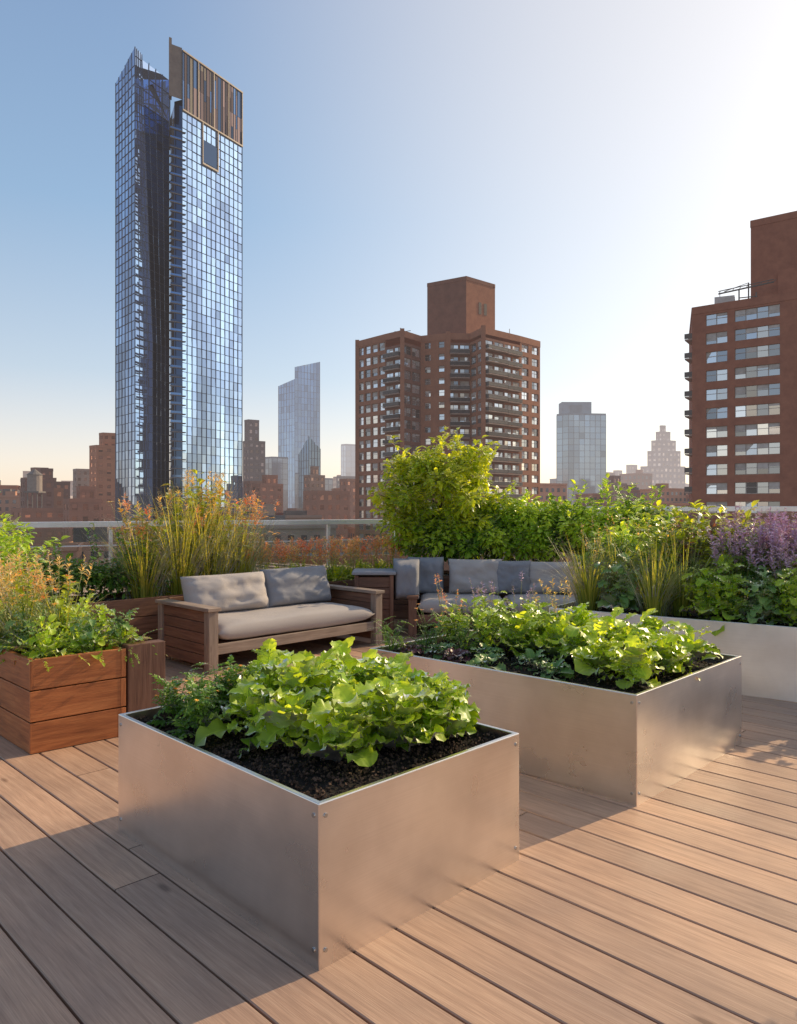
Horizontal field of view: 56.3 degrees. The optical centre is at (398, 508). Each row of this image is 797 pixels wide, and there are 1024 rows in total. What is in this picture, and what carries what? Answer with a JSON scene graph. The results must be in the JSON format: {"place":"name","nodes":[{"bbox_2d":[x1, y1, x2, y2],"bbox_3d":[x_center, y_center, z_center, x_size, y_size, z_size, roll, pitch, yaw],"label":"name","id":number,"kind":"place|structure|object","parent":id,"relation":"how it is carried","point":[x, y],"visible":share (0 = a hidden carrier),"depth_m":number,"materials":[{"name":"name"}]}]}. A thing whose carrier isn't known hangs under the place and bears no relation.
{"place":"outdoors","nodes":[
{"label":"outdoors","id":0,"kind":"place"},
{"bbox_2d":[341,444,354,475],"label":"slab tower","id":1,"kind":"structure","parent":0,"point":[347,459],"depth_m":802.51,"materials":[{"name":"grey glass"}]},
{"bbox_2d":[0,561,796,1023],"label":"wooden deck","id":2,"kind":"structure","parent":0,"point":[676,903],"depth_m":2.79,"materials":[{"name":"brown wood"}]},
{"bbox_2d":[0,638,164,753],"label":"wooden planter box","id":3,"kind":"object","parent":2,"relation":"on","point":[69,700],"visible":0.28,"depth_m":4.92,"materials":[{"name":"brown wood"}]},
{"bbox_2d":[0,611,55,663],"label":"parsley plant","id":4,"kind":"object","parent":3,"relation":"in","point":[12,641],"visible":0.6,"depth_m":5.13,"materials":[{"name":"green plant"}]},
{"bbox_2d":[3,614,89,671],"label":"parsley plant","id":5,"kind":"object","parent":3,"relation":"in","point":[47,647],"visible":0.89,"depth_m":4.89,"materials":[{"name":"green plant"}]},
{"bbox_2d":[0,543,116,650],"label":"flowering grass","id":6,"kind":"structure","parent":3,"relation":"on","point":[22,600],"depth_m":5.37,"materials":[{"name":"green plant"}]},
{"bbox_2d":[59,609,117,666],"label":"parsley plant","id":7,"kind":"object","parent":3,"relation":"in","point":[88,638],"visible":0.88,"depth_m":5.08,"materials":[{"name":"green plant"}]},
{"bbox_2d":[82,603,121,640],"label":"parsley plant","id":8,"kind":"object","parent":3,"relation":"in","point":[101,618],"visible":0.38,"depth_m":5.49,"materials":[{"name":"green plant"}]},
{"bbox_2d":[103,608,157,666],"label":"parsley plant","id":9,"kind":"object","parent":3,"relation":"in","point":[117,633],"visible":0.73,"depth_m":5.26,"materials":[{"name":"green plant"}]},
{"bbox_2d":[8,579,353,641],"bbox_3d":[-2.475,1.252,8.775,6.218,0.596,0.774,0,0,-45],"label":"long planter bed","id":10,"kind":"object","parent":2,"relation":"on","point":[144,620],"visible":0.17,"depth_m":7.99,"materials":[{"name":"brown wood"}]},
{"bbox_2d":[0,512,69,584],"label":"leafy shrub","id":11,"kind":"object","parent":10,"relation":"in","point":[7,544],"visible":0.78,"depth_m":6.91,"materials":[{"name":"green plant"}]},
{"bbox_2d":[0,522,172,602],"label":"hedge","id":12,"kind":"object","parent":10,"relation":"on","point":[99,578],"visible":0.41,"depth_m":7.95,"materials":[{"name":"green plant"}]},
{"bbox_2d":[78,467,301,598],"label":"ornamental grass","id":13,"kind":"object","parent":10,"relation":"on","point":[203,549],"depth_m":8.56,"materials":[{"name":"green plant"}]},
{"bbox_2d":[225,535,406,584],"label":"flowering perennials","id":14,"kind":"object","parent":10,"relation":"in","point":[334,571],"visible":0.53,"depth_m":10.15,"materials":[{"name":"green plant"}]},
{"bbox_2d":[0,519,390,592],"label":"glass railing","id":15,"kind":"object","parent":2,"relation":"on","point":[327,523],"visible":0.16,"depth_m":10.50,"materials":[{"name":"metal"}]},
{"bbox_2d":[155,565,384,674],"bbox_3d":[-1.332,1.110,8.105,2.280,0.880,1.040,0,0,-45],"label":"outdoor sofa","id":16,"kind":"object","parent":2,"relation":"on","point":[208,619],"visible":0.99,"depth_m":7.80,"materials":[{"name":"brown wood"}]},
{"bbox_2d":[118,701,518,970],"bbox_3d":[-0.409,1.270,3.445,1.134,0.560,1.553,0,0,-45],"label":"metal raised planter","id":17,"kind":"object","parent":2,"relation":"on","point":[315,862],"visible":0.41,"depth_m":2.89,"materials":[{"name":"metal"}]},
{"bbox_2d":[145,667,201,728],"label":"strawberry plant","id":18,"kind":"object","parent":17,"relation":"on","point":[168,690],"visible":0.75,"depth_m":3.60,"materials":[{"name":"green plant"}]},
{"bbox_2d":[167,676,231,739],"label":"strawberry plant","id":19,"kind":"object","parent":17,"relation":"on","point":[197,700],"visible":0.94,"depth_m":3.39,"materials":[{"name":"green plant"}]},
{"bbox_2d":[171,670,228,725],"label":"strawberry plant","id":20,"kind":"object","parent":17,"relation":"on","point":[202,685],"visible":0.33,"depth_m":3.57,"materials":[{"name":"green plant"}]},
{"bbox_2d":[191,655,243,715],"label":"strawberry plant","id":21,"kind":"object","parent":17,"relation":"on","point":[231,671],"visible":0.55,"depth_m":3.81,"materials":[{"name":"green plant"}]},
{"bbox_2d":[194,682,278,745],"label":"lettuce plant","id":22,"kind":"object","parent":17,"relation":"on","point":[241,695],"visible":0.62,"depth_m":3.33,"materials":[{"name":"green plant"}]},
{"bbox_2d":[221,638,288,699],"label":"lettuce plant","id":23,"kind":"object","parent":17,"relation":"on","point":[267,652],"visible":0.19,"depth_m":3.90,"materials":[{"name":"green plant"}]},
{"bbox_2d":[220,657,291,716],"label":"lettuce plant","id":24,"kind":"object","parent":17,"relation":"on","point":[271,669],"visible":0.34,"depth_m":3.56,"materials":[{"name":"green plant"}]},
{"bbox_2d":[237,685,329,758],"bbox_3d":[-0.470,0.913,3.249,0.460,0.302,0.488,0,0,0],"label":"lettuce plant","id":25,"kind":"object","parent":17,"relation":"on","point":[285,717],"visible":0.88,"depth_m":3.14,"materials":[{"name":"green plant"}]},
{"bbox_2d":[249,656,327,710],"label":"lettuce plant","id":26,"kind":"object","parent":17,"relation":"on","point":[296,678],"visible":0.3,"depth_m":3.41,"materials":[{"name":"green plant"}]},
{"bbox_2d":[276,645,341,695],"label":"lettuce plant","id":27,"kind":"object","parent":17,"relation":"on","point":[325,655],"visible":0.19,"depth_m":3.68,"materials":[{"name":"green plant"}]},
{"bbox_2d":[294,640,368,740],"bbox_3d":[-0.254,0.836,3.430,0.526,0.399,0.466,0,0,-20],"label":"lettuce plant","id":28,"kind":"object","parent":17,"relation":"on","point":[343,651],"visible":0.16,"depth_m":3.47,"materials":[{"name":"green plant"}]},
{"bbox_2d":[300,684,393,766],"bbox_3d":[-0.199,0.884,3.050,0.400,0.304,0.419,0,0,0],"label":"lettuce plant","id":29,"kind":"object","parent":17,"relation":"on","point":[324,725],"visible":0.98,"depth_m":2.99,"materials":[{"name":"green plant"}]},
{"bbox_2d":[326,636,388,677],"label":"lettuce plant","id":30,"kind":"object","parent":17,"relation":"on","point":[371,654],"visible":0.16,"depth_m":3.83,"materials":[{"name":"green plant"}]},
{"bbox_2d":[323,668,392,746],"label":"lettuce plant","id":31,"kind":"object","parent":17,"relation":"on","point":[374,681],"visible":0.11,"depth_m":3.25,"materials":[{"name":"green plant"}]},
{"bbox_2d":[358,651,413,680],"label":"lettuce plant","id":32,"kind":"object","parent":17,"relation":"on","point":[401,658],"visible":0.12,"depth_m":3.76,"materials":[{"name":"green plant"}]},
{"bbox_2d":[354,675,446,751],"bbox_3d":[-0.005,0.875,3.207,0.440,0.321,0.440,0,0,0],"label":"lettuce plant","id":33,"kind":"object","parent":17,"relation":"on","point":[401,721],"visible":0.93,"depth_m":3.12,"materials":[{"name":"green plant"}]},
{"bbox_2d":[374,661,429,701],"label":"lettuce plant","id":34,"kind":"object","parent":17,"relation":"on","point":[390,671],"visible":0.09,"depth_m":3.56,"materials":[{"name":"green plant"}]},
{"bbox_2d":[408,669,479,732],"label":"lettuce plant","id":35,"kind":"object","parent":17,"relation":"on","point":[435,680],"visible":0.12,"depth_m":3.45,"materials":[{"name":"green plant"}]},
{"bbox_2d":[352,568,395,635],"bbox_3d":[-0.300,1.157,9.340,0.540,0.785,0.540,0,0,0],"label":"side table","id":36,"kind":"object","parent":2,"relation":"on","point":[377,578],"visible":0.52,"depth_m":9.12,"materials":[{"name":"brown wood"}]},
{"bbox_2d":[393,557,581,636],"bbox_3d":[1.253,1.090,9.450,2.652,0.920,1.029,0,0,2],"label":"outdoor sofa","id":37,"kind":"object","parent":2,"relation":"on","point":[414,577],"visible":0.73,"depth_m":9.55,"materials":[{"name":"grey wood"}]},
{"bbox_2d":[370,629,741,805],"bbox_3d":[1.033,1.260,5.059,2.013,0.580,1.462,0,0,42],"label":"metal raised planter","id":38,"kind":"object","parent":2,"relation":"on","point":[636,744],"visible":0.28,"depth_m":4.25,"materials":[{"name":"metal"}]},
{"bbox_2d":[365,616,421,655],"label":"herb plant","id":39,"kind":"object","parent":38,"relation":"on","point":[387,640],"visible":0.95,"depth_m":5.25,"materials":[{"name":"green plant"}]},
{"bbox_2d":[403,610,452,649],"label":"herb plant","id":40,"kind":"object","parent":38,"relation":"on","point":[419,642],"visible":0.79,"depth_m":5.40,"materials":[{"name":"green plant"}]},
{"bbox_2d":[430,602,476,643],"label":"herb plant","id":41,"kind":"object","parent":38,"relation":"on","point":[453,615],"visible":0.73,"depth_m":5.58,"materials":[{"name":"green plant"}]},
{"bbox_2d":[441,612,486,654],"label":"herb plant","id":42,"kind":"object","parent":38,"relation":"on","point":[462,644],"visible":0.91,"depth_m":5.28,"materials":[{"name":"green plant"}]},
{"bbox_2d":[454,596,504,648],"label":"herb plant","id":43,"kind":"object","parent":38,"relation":"on","point":[487,638],"visible":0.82,"depth_m":5.37,"materials":[{"name":"green plant"}]},
{"bbox_2d":[466,653,508,670],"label":"kale plant","id":44,"kind":"object","parent":38,"relation":"on","point":[479,659],"visible":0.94,"depth_m":4.72,"materials":[{"name":"green plant"}]},
{"bbox_2d":[415,572,571,654],"bbox_3d":[0.689,0.749,5.551,1.293,0.534,0.569,0,0,-15],"label":"flowering herb","id":45,"kind":"object","parent":38,"relation":"on","point":[462,601],"visible":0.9,"depth_m":5.65,"materials":[{"name":"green plant"}]},
{"bbox_2d":[479,608,539,656],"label":"lettuce plant","id":46,"kind":"object","parent":38,"relation":"on","point":[514,636],"visible":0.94,"depth_m":5.15,"materials":[{"name":"green plant"}]},
{"bbox_2d":[511,648,550,670],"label":"kale plant","id":47,"kind":"object","parent":38,"relation":"on","point":[530,655],"visible":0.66,"depth_m":4.77,"materials":[{"name":"green plant"}]},
{"bbox_2d":[524,659,574,681],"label":"kale plant","id":48,"kind":"object","parent":38,"relation":"on","point":[549,667],"visible":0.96,"depth_m":4.47,"materials":[{"name":"green plant"}]},
{"bbox_2d":[523,611,578,655],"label":"lettuce plant","id":49,"kind":"object","parent":38,"relation":"on","point":[548,642],"visible":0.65,"depth_m":5.01,"materials":[{"name":"green plant"}]},
{"bbox_2d":[548,623,606,661],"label":"lettuce plant","id":50,"kind":"object","parent":38,"relation":"on","point":[581,636],"visible":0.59,"depth_m":4.79,"materials":[{"name":"green plant"}]},
{"bbox_2d":[566,620,623,675],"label":"lettuce plant","id":51,"kind":"object","parent":38,"relation":"on","point":[594,656],"visible":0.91,"depth_m":4.47,"materials":[{"name":"green plant"}]},
{"bbox_2d":[591,607,637,640],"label":"lettuce plant","id":52,"kind":"object","parent":38,"relation":"on","point":[613,622],"visible":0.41,"depth_m":5.16,"materials":[{"name":"green plant"}]},
{"bbox_2d":[597,635,664,688],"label":"lettuce plant","id":53,"kind":"object","parent":38,"relation":"on","point":[635,659],"visible":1,"depth_m":4.22,"materials":[{"name":"green plant"}]},
{"bbox_2d":[610,608,657,648],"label":"lettuce plant","id":54,"kind":"object","parent":38,"relation":"on","point":[618,637],"visible":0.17,"depth_m":4.81,"materials":[{"name":"green plant"}]},
{"bbox_2d":[626,616,669,634],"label":"lettuce plant","id":55,"kind":"object","parent":38,"relation":"on","point":[651,621],"visible":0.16,"depth_m":5.05,"materials":[{"name":"green plant"}]},
{"bbox_2d":[646,625,699,680],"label":"lettuce plant","id":56,"kind":"object","parent":38,"relation":"on","point":[673,661],"visible":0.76,"depth_m":4.49,"materials":[{"name":"green plant"}]},
{"bbox_2d":[666,620,722,663],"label":"lettuce plant","id":57,"kind":"object","parent":38,"relation":"on","point":[701,646],"visible":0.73,"depth_m":4.81,"materials":[{"name":"green plant"}]},
{"bbox_2d":[394,570,736,618],"bbox_3d":[2.200,1.242,10.750,4.933,0.616,0.952,0,0,6],"label":"hedge planter bed","id":58,"kind":"object","parent":2,"relation":"on","point":[400,609],"visible":0.02,"depth_m":10.52,"materials":[{"name":"brown wood"}]},
{"bbox_2d":[380,500,464,564],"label":"hedge shrub","id":59,"kind":"object","parent":58,"relation":"on","point":[435,539],"visible":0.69,"depth_m":10.49,"materials":[{"name":"green plant"}]},
{"bbox_2d":[367,426,516,574],"bbox_3d":[0.646,-0.090,10.672,2.202,2.285,1.852,0,0,0],"label":"tree","id":60,"kind":"object","parent":58,"relation":"on","point":[428,476],"visible":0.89,"depth_m":10.40,"materials":[{"name":"green plant"}]},
{"bbox_2d":[439,488,518,560],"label":"hedge shrub","id":61,"kind":"object","parent":58,"relation":"on","point":[475,544],"visible":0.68,"depth_m":10.28,"materials":[{"name":"green plant"}]},
{"bbox_2d":[489,489,558,561],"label":"hedge shrub","id":62,"kind":"object","parent":58,"relation":"on","point":[520,518],"visible":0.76,"depth_m":10.39,"materials":[{"name":"green plant"}]},
{"bbox_2d":[526,479,605,565],"bbox_3d":[2.331,0.213,10.638,1.291,1.285,1.294,0,0,24],"label":"hedge shrub","id":63,"kind":"object","parent":58,"relation":"in","point":[562,512],"visible":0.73,"depth_m":10.38,"materials":[{"name":"green plant"}]},
{"bbox_2d":[561,473,638,559],"bbox_3d":[2.922,0.194,10.590,1.312,1.398,1.153,0,0,-37],"label":"hedge shrub","id":64,"kind":"object","parent":58,"relation":"in","point":[601,518],"visible":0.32,"depth_m":10.32,"materials":[{"name":"green plant"}]},
{"bbox_2d":[614,485,697,543],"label":"hedge shrub","id":65,"kind":"object","parent":58,"relation":"in","point":[655,521],"visible":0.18,"depth_m":10.23,"materials":[{"name":"green plant"}]},
{"bbox_2d":[414,506,796,559],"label":"glass railing","id":66,"kind":"object","parent":2,"relation":"on","point":[764,508],"visible":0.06,"depth_m":11.25,"materials":[{"name":"metal"}]},
{"bbox_2d":[549,593,796,701],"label":"metal raised planter","id":67,"kind":"object","parent":2,"relation":"on","point":[768,653],"visible":0.24,"depth_m":6.16,"materials":[{"name":"metal"}]},
{"bbox_2d":[560,533,647,584],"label":"leafy shrub","id":68,"kind":"object","parent":67,"relation":"on","point":[604,537],"visible":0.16,"depth_m":7.88,"materials":[{"name":"green plant"}]},
{"bbox_2d":[591,552,646,612],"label":"kale plant","id":69,"kind":"object","parent":67,"relation":"on","point":[623,600],"visible":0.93,"depth_m":6.95,"materials":[{"name":"green plant"}]},
{"bbox_2d":[589,501,667,552],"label":"tall shrub","id":70,"kind":"object","parent":67,"relation":"on","point":[626,533],"visible":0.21,"depth_m":8.17,"materials":[{"name":"green plant"}]},
{"bbox_2d":[630,500,711,574],"bbox_3d":[2.702,0.428,7.456,0.850,1.046,0.722,0,0,0],"label":"tall shrub","id":71,"kind":"object","parent":67,"relation":"in","point":[680,534],"visible":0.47,"depth_m":7.40,"materials":[{"name":"green plant"}]},
{"bbox_2d":[662,517,723,594],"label":"tall shrub","id":72,"kind":"object","parent":67,"relation":"on","point":[713,525],"visible":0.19,"depth_m":7.25,"materials":[{"name":"green plant"}]},
{"bbox_2d":[677,564,738,620],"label":"kale plant","id":73,"kind":"object","parent":67,"relation":"on","point":[703,607],"visible":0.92,"depth_m":6.57,"materials":[{"name":"green plant"}]},
{"bbox_2d":[682,504,742,594],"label":"leafy shrub","id":74,"kind":"object","parent":67,"relation":"on","point":[707,549],"visible":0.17,"depth_m":7.20,"materials":[{"name":"green plant"}]},
{"bbox_2d":[703,554,747,606],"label":"kale plant","id":75,"kind":"object","parent":67,"relation":"on","point":[722,559],"visible":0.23,"depth_m":6.85,"materials":[{"name":"green plant"}]},
{"bbox_2d":[688,499,764,573],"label":"tall shrub","id":76,"kind":"object","parent":67,"relation":"in","point":[747,513],"visible":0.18,"depth_m":7.42,"materials":[{"name":"green plant"}]},
{"bbox_2d":[698,562,758,635],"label":"kale plant","id":77,"kind":"object","parent":67,"relation":"on","point":[732,603],"visible":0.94,"depth_m":6.45,"materials":[{"name":"green plant"}]},
{"bbox_2d":[707,502,796,618],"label":"lavender","id":78,"kind":"object","parent":67,"relation":"on","point":[778,535],"visible":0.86,"depth_m":6.88,"materials":[{"name":"purple flower petals"},{"name":"green leaf"}]},
{"bbox_2d":[723,516,796,598],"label":"leafy shrub","id":79,"kind":"object","parent":67,"relation":"on","point":[742,571],"visible":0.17,"depth_m":6.97,"materials":[{"name":"green plant"}]},
{"bbox_2d":[734,570,788,624],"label":"kale plant","id":80,"kind":"object","parent":67,"relation":"on","point":[760,611],"visible":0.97,"depth_m":6.25,"materials":[{"name":"green plant"}]},
{"bbox_2d":[764,568,796,626],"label":"kale plant","id":81,"kind":"object","parent":67,"relation":"on","point":[790,594],"visible":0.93,"depth_m":6.20,"materials":[{"name":"green plant"}]},
{"bbox_2d":[0,0,796,485],"label":"sky","id":82,"kind":"structure","parent":0,"point":[607,166],"materials":[{"name":"blue"}]},
{"bbox_2d":[416,681,480,741],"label":"lettuce plant","id":83,"kind":"object","parent":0,"point":[459,718],"visible":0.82,"depth_m":3.25,"materials":[{"name":"green plant"}]},
{"bbox_2d":[538,511,739,616],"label":"ornamental grass","id":84,"kind":"object","parent":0,"point":[671,597],"depth_m":7.02,"materials":[{"name":"green plant"}]},
{"label":"ground","id":85,"kind":"structure","parent":0,"visible":0},
{"bbox_2d":[11,508,62,544],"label":"brick block","id":86,"kind":"structure","parent":85,"relation":"on","point":[42,535],"depth_m":247.89,"materials":[{"name":"brown brick"}]},
{"bbox_2d":[24,469,45,507],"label":"water tower","id":87,"kind":"structure","parent":86,"relation":"on","point":[34,480],"depth_m":248.22,"materials":[{"name":"grey wood"}]},
{"bbox_2d":[20,478,53,507],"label":"brick block","id":88,"kind":"structure","parent":85,"relation":"on","point":[48,495],"depth_m":278.77,"materials":[{"name":"brown brick"}]},
{"bbox_2d":[63,486,101,541],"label":"brick block","id":89,"kind":"structure","parent":85,"relation":"on","point":[81,505],"depth_m":238.34,"materials":[{"name":"brown brick"}]},
{"bbox_2d":[89,432,114,520],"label":"brick tower","id":90,"kind":"structure","parent":85,"relation":"on","point":[102,466],"depth_m":402.78,"materials":[{"name":"brown brick"}]},
{"bbox_2d":[115,37,242,530],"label":"glass skyscraper","id":91,"kind":"structure","parent":85,"relation":"on","point":[179,393],"depth_m":310.00,"materials":[{"name":"blue glass"}]},
{"bbox_2d":[243,419,264,509],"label":"dark tower","id":92,"kind":"structure","parent":85,"relation":"on","point":[253,458],"depth_m":453.38,"materials":[{"name":"brown glass"}]},
{"bbox_2d":[252,475,282,512],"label":"brick block","id":93,"kind":"structure","parent":85,"relation":"on","point":[266,487],"depth_m":333.68,"materials":[{"name":"brown brick"}]},
{"bbox_2d":[265,457,287,510],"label":"office block","id":94,"kind":"structure","parent":85,"relation":"on","point":[278,466],"depth_m":563.93,"materials":[{"name":"grey glass"}]},
{"bbox_2d":[11,504,583,593],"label":"city blocks","id":95,"kind":"structure","parent":85,"relation":"on","point":[306,531],"depth_m":178.63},
{"bbox_2d":[278,362,319,507],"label":"crystalline skyscraper","id":96,"kind":"structure","parent":85,"relation":"on","point":[298,409],"depth_m":696.77,"materials":[{"name":"blue glass"}]},
{"bbox_2d":[298,436,320,507],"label":"glass office building","id":97,"kind":"structure","parent":85,"relation":"on","point":[312,457],"depth_m":519.36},
{"bbox_2d":[304,466,324,490],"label":"brick block","id":98,"kind":"structure","parent":85,"relation":"on","point":[314,480],"depth_m":423.64,"materials":[{"name":"brown brick"}]},
{"bbox_2d":[303,491,349,549],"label":"brick block","id":99,"kind":"structure","parent":85,"relation":"on","point":[330,505],"depth_m":303.37,"materials":[{"name":"brown brick"}]},
{"bbox_2d":[23,470,651,497],"bbox_3d":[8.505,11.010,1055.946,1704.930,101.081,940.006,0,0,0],"label":"distant skyline","id":100,"kind":"structure","parent":85,"relation":"on","point":[642,479],"depth_m":743.29},
{"bbox_2d":[0,480,688,535],"bbox_3d":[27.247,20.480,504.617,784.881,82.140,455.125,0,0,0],"label":"city blocks","id":101,"kind":"structure","parent":85,"relation":"on","point":[9,497],"depth_m":432.33,"materials":[{"name":"brick"}]},
{"bbox_2d":[339,479,354,526],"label":"brick block","id":102,"kind":"structure","parent":85,"relation":"on","point":[347,484],"depth_m":402.24,"materials":[{"name":"brown brick"}]},
{"bbox_2d":[355,276,539,569],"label":"brick apartment building","id":103,"kind":"structure","parent":85,"relation":"on","point":[467,368],"depth_m":182.64,"materials":[{"name":"brown brick"}]},
{"bbox_2d":[556,402,605,505],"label":"office tower","id":104,"kind":"structure","parent":85,"relation":"on","point":[580,440],"depth_m":501.83,"materials":[{"name":"grey glass"}]},
{"bbox_2d":[602,475,626,515],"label":"brick block","id":105,"kind":"structure","parent":85,"relation":"on","point":[613,478],"depth_m":473.91,"materials":[{"name":"brown brick"}]},
{"bbox_2d":[640,425,684,487],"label":"stepped art deco tower","id":106,"kind":"structure","parent":85,"relation":"on","point":[663,461],"depth_m":910.23,"materials":[{"name":"beige stone"}]},
{"bbox_2d":[684,211,796,547],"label":"red brick apartment building","id":107,"kind":"structure","parent":85,"relation":"on","point":[741,374],"depth_m":112.30,"materials":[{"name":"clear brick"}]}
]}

